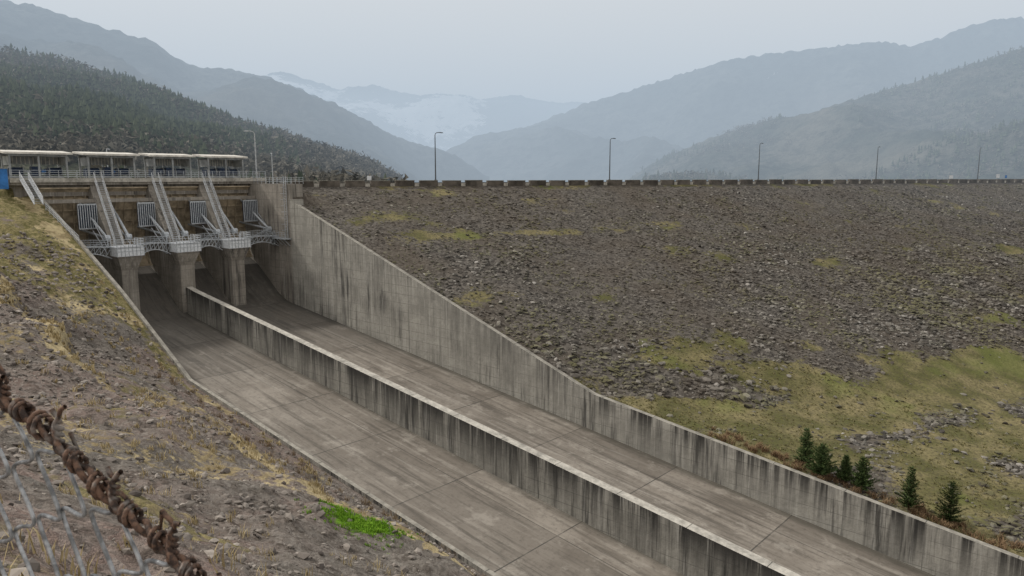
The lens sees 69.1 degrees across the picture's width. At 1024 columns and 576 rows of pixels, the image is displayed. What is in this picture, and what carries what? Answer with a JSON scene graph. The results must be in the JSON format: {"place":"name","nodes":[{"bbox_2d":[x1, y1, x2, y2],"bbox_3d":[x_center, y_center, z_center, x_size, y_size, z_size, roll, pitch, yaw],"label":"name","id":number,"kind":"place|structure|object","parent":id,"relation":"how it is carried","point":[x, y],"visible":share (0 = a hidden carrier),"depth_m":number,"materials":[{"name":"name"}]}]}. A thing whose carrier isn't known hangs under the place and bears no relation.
{"place":"outdoors","nodes":[
{"label":"outdoors","id":0,"kind":"place"},
{"bbox_2d":[0,51,349,193],"bbox_3d":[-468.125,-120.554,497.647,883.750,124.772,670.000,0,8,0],"label":"forest hill","id":1,"kind":"structure","parent":0,"point":[73,165],"depth_m":264.56,"materials":[{"name":"green plant"}]},
{"bbox_2d":[0,43,408,183],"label":"distant forest","id":2,"kind":"object","parent":1,"relation":"on","point":[112,118],"visible":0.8,"depth_m":333.58,"materials":[{"name":"green plant"}]},
{"bbox_2d":[0,188,484,575],"bbox_3d":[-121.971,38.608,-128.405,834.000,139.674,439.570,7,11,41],"label":"hillside","id":3,"kind":"structure","parent":0,"point":[27,216],"depth_m":38.94,"materials":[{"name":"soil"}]},
{"bbox_2d":[0,168,8,188],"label":"blue control cabinet","id":4,"kind":"object","parent":3,"relation":"on","point":[4,184],"visible":1,"depth_m":116.65,"materials":[{"name":"metal"}]},
{"bbox_2d":[0,364,221,575],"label":"chain link fence","id":5,"kind":"object","parent":3,"relation":"on","point":[21,410],"visible":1,"depth_m":1.07,"materials":[{"name":"metal"}]},
{"bbox_2d":[0,231,476,575],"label":"bank stones","id":6,"kind":"object","parent":3,"relation":"on","point":[35,564],"visible":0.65,"depth_m":47.33,"materials":[{"name":"stone"}]},
{"bbox_2d":[137,358,484,575],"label":"dry grass","id":7,"kind":"structure","parent":3,"relation":"on","point":[268,444],"depth_m":71.24,"materials":[{"name":"brown plant"}]},
{"bbox_2d":[294,498,421,553],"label":"green grass","id":8,"kind":"structure","parent":3,"relation":"on","point":[362,522],"depth_m":35.64,"materials":[{"name":"green plant"}]},
{"bbox_2d":[0,0,488,181],"bbox_3d":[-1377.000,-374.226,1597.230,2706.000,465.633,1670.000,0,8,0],"label":"mountain slope","id":9,"kind":"structure","parent":0,"point":[266,100],"depth_m":1407.15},
{"bbox_2d":[266,71,583,150],"bbox_3d":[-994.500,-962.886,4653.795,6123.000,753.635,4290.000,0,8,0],"label":"snowy mountain","id":10,"kind":"structure","parent":0,"point":[459,119],"depth_m":3964.50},
{"bbox_2d":[9,0,1023,102],"label":"sky","id":11,"kind":"structure","parent":0,"point":[559,51],"materials":[{"name":"grey"}]},
{"bbox_2d":[138,257,933,575],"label":"spillway chute floor","id":12,"kind":"structure","parent":0,"point":[496,525],"depth_m":86.70,"materials":[{"name":"concrete"}]},
{"bbox_2d":[87,184,248,312],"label":"piers","id":13,"kind":"structure","parent":12,"relation":"on","point":[224,267],"depth_m":132.47,"materials":[{"name":"concrete"}]},
{"bbox_2d":[8,178,266,195],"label":"deck","id":14,"kind":"structure","parent":13,"relation":"on","point":[77,182],"depth_m":131.64,"materials":[{"name":"concrete"}]},
{"bbox_2d":[7,166,239,178],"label":"hoist machinery","id":15,"kind":"object","parent":14,"relation":"on","point":[162,171],"visible":0.75,"depth_m":134.90,"materials":[{"name":"blue paint"}]},
{"bbox_2d":[0,150,247,177],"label":"hoist sheds","id":16,"kind":"object","parent":14,"relation":"on","point":[30,157],"visible":0.88,"depth_m":134.07,"materials":[{"name":"white metal"}]},
{"bbox_2d":[9,170,302,245],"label":"railings","id":17,"kind":"object","parent":14,"relation":"on","point":[26,187],"visible":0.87,"depth_m":125.89,"materials":[{"name":"metal"}]},
{"bbox_2d":[248,130,257,177],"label":"street lamp","id":18,"kind":"object","parent":14,"relation":"on","point":[256,173],"visible":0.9,"depth_m":150.10,"materials":[{"name":"grey metal"}]},
{"bbox_2d":[38,186,271,265],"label":"radial gates","id":19,"kind":"object","parent":13,"relation":"attached to","point":[76,214],"visible":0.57,"depth_m":134.44,"materials":[{"name":"metal"}]},
{"bbox_2d":[93,172,229,245],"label":"stairs","id":20,"kind":"structure","parent":13,"relation":"on","point":[164,212],"depth_m":132.32,"materials":[{"name":"grey metal"}]},
{"bbox_2d":[107,231,250,257],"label":"platforms","id":21,"kind":"object","parent":13,"relation":"on","point":[126,250],"visible":1,"depth_m":127.77,"materials":[{"name":"white paint"}]},
{"bbox_2d":[81,212,278,258],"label":"catwalk truss","id":22,"kind":"object","parent":13,"relation":"attached to","point":[166,243],"visible":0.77,"depth_m":130.19,"materials":[{"name":"metal"}]},
{"bbox_2d":[33,194,498,575],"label":"spillway side wall","id":23,"kind":"structure","parent":12,"relation":"on","point":[461,555],"depth_m":76.92,"materials":[{"name":"concrete"}]},
{"bbox_2d":[186,287,800,575],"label":"spillway divider wall","id":24,"kind":"structure","parent":12,"relation":"on","point":[680,545],"depth_m":81.53,"materials":[{"name":"concrete"}]},
{"bbox_2d":[294,203,1023,575],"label":"spillway side wall","id":25,"kind":"structure","parent":12,"relation":"on","point":[348,281],"depth_m":100.33,"materials":[{"name":"concrete"}]},
{"bbox_2d":[293,182,1023,556],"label":"dam embankment","id":26,"kind":"structure","parent":0,"point":[969,378],"depth_m":127.52,"materials":[{"name":"stone"}]},
{"bbox_2d":[9,184,303,304],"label":"abutments","id":27,"kind":"object","parent":26,"relation":"on","point":[277,264],"visible":0.25,"depth_m":143.74,"materials":[{"name":"concrete"}]},
{"bbox_2d":[278,180,937,183],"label":"parapet wall","id":28,"kind":"structure","parent":26,"relation":"on","point":[504,182],"depth_m":175.15,"materials":[{"name":"concrete"}]},
{"bbox_2d":[292,179,1023,186],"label":"parapet wall","id":29,"kind":"structure","parent":26,"relation":"on","point":[356,183],"depth_m":183.62,"materials":[{"name":"concrete"}]},
{"bbox_2d":[304,184,1023,551],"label":"riprap stones","id":30,"kind":"object","parent":26,"relation":"on","point":[920,300],"visible":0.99,"depth_m":137.56,"materials":[{"name":"grey stone"}]},
{"bbox_2d":[801,443,841,474],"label":"pine tree","id":31,"kind":"object","parent":26,"relation":"on","point":[820,465],"visible":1,"depth_m":80.54,"materials":[{"name":"green plant"}]},
{"bbox_2d":[834,454,854,480],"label":"pine tree","id":32,"kind":"object","parent":26,"relation":"on","point":[845,470],"visible":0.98,"depth_m":80.10,"materials":[{"name":"green plant"}]},
{"bbox_2d":[847,456,879,490],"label":"pine tree","id":33,"kind":"object","parent":26,"relation":"on","point":[862,478],"visible":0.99,"depth_m":78.59,"materials":[{"name":"green plant"}]},
{"bbox_2d":[707,426,1023,550],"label":"brown scrub","id":34,"kind":"object","parent":26,"relation":"on","point":[923,511],"visible":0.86,"depth_m":77.73,"materials":[{"name":"brown plant"}]},
{"bbox_2d":[895,466,926,509],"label":"pine tree","id":35,"kind":"object","parent":26,"relation":"on","point":[910,500],"visible":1,"depth_m":75.41,"materials":[{"name":"green plant"}]},
{"bbox_2d":[934,481,968,523],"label":"pine tree","id":36,"kind":"object","parent":26,"relation":"on","point":[945,507],"visible":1,"depth_m":73.32,"materials":[{"name":"green plant"}]},
{"bbox_2d":[439,16,1023,181],"bbox_3d":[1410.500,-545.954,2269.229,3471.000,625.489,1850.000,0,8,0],"label":"mountain ridge","id":37,"kind":"structure","parent":0,"point":[645,126],"depth_m":2025.76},
{"bbox_2d":[573,328,1023,555],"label":"grass","id":38,"kind":"structure","parent":0,"point":[794,463],"depth_m":94.72,"materials":[{"name":"green plant"}]},
{"bbox_2d":[791,427,815,465],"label":"pine tree","id":39,"kind":"object","parent":38,"relation":"on","point":[805,452],"visible":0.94,"depth_m":83.15,"materials":[{"name":"green plant"}]},
{"bbox_2d":[624,48,1023,181],"bbox_3d":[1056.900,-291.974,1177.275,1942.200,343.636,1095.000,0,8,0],"label":"wooded hill","id":40,"kind":"structure","parent":0,"point":[833,141],"depth_m":1030.23,"materials":[{"name":"green plant"}]},
{"bbox_2d":[630,45,1023,181],"bbox_3d":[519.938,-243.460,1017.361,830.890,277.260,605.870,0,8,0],"label":"distant forest","id":41,"kind":"object","parent":40,"relation":"on","point":[676,175],"visible":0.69,"depth_m":989.98,"materials":[{"name":"plant"}]},
{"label":"crest road","id":42,"kind":"structure","parent":0,"visible":0},
{"bbox_2d":[435,132,442,179],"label":"street lamp","id":43,"kind":"object","parent":42,"relation":"on","point":[435,155],"visible":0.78,"depth_m":162.95,"materials":[{"name":"metal"}]},
{"bbox_2d":[608,138,615,179],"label":"street lamp","id":44,"kind":"object","parent":42,"relation":"on","point":[609,159],"visible":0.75,"depth_m":184.01,"materials":[{"name":"metal"}]},
{"bbox_2d":[757,143,763,179],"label":"street lamp","id":45,"kind":"object","parent":42,"relation":"on","point":[759,161],"visible":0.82,"depth_m":207.90,"materials":[{"name":"metal"}]}
]}

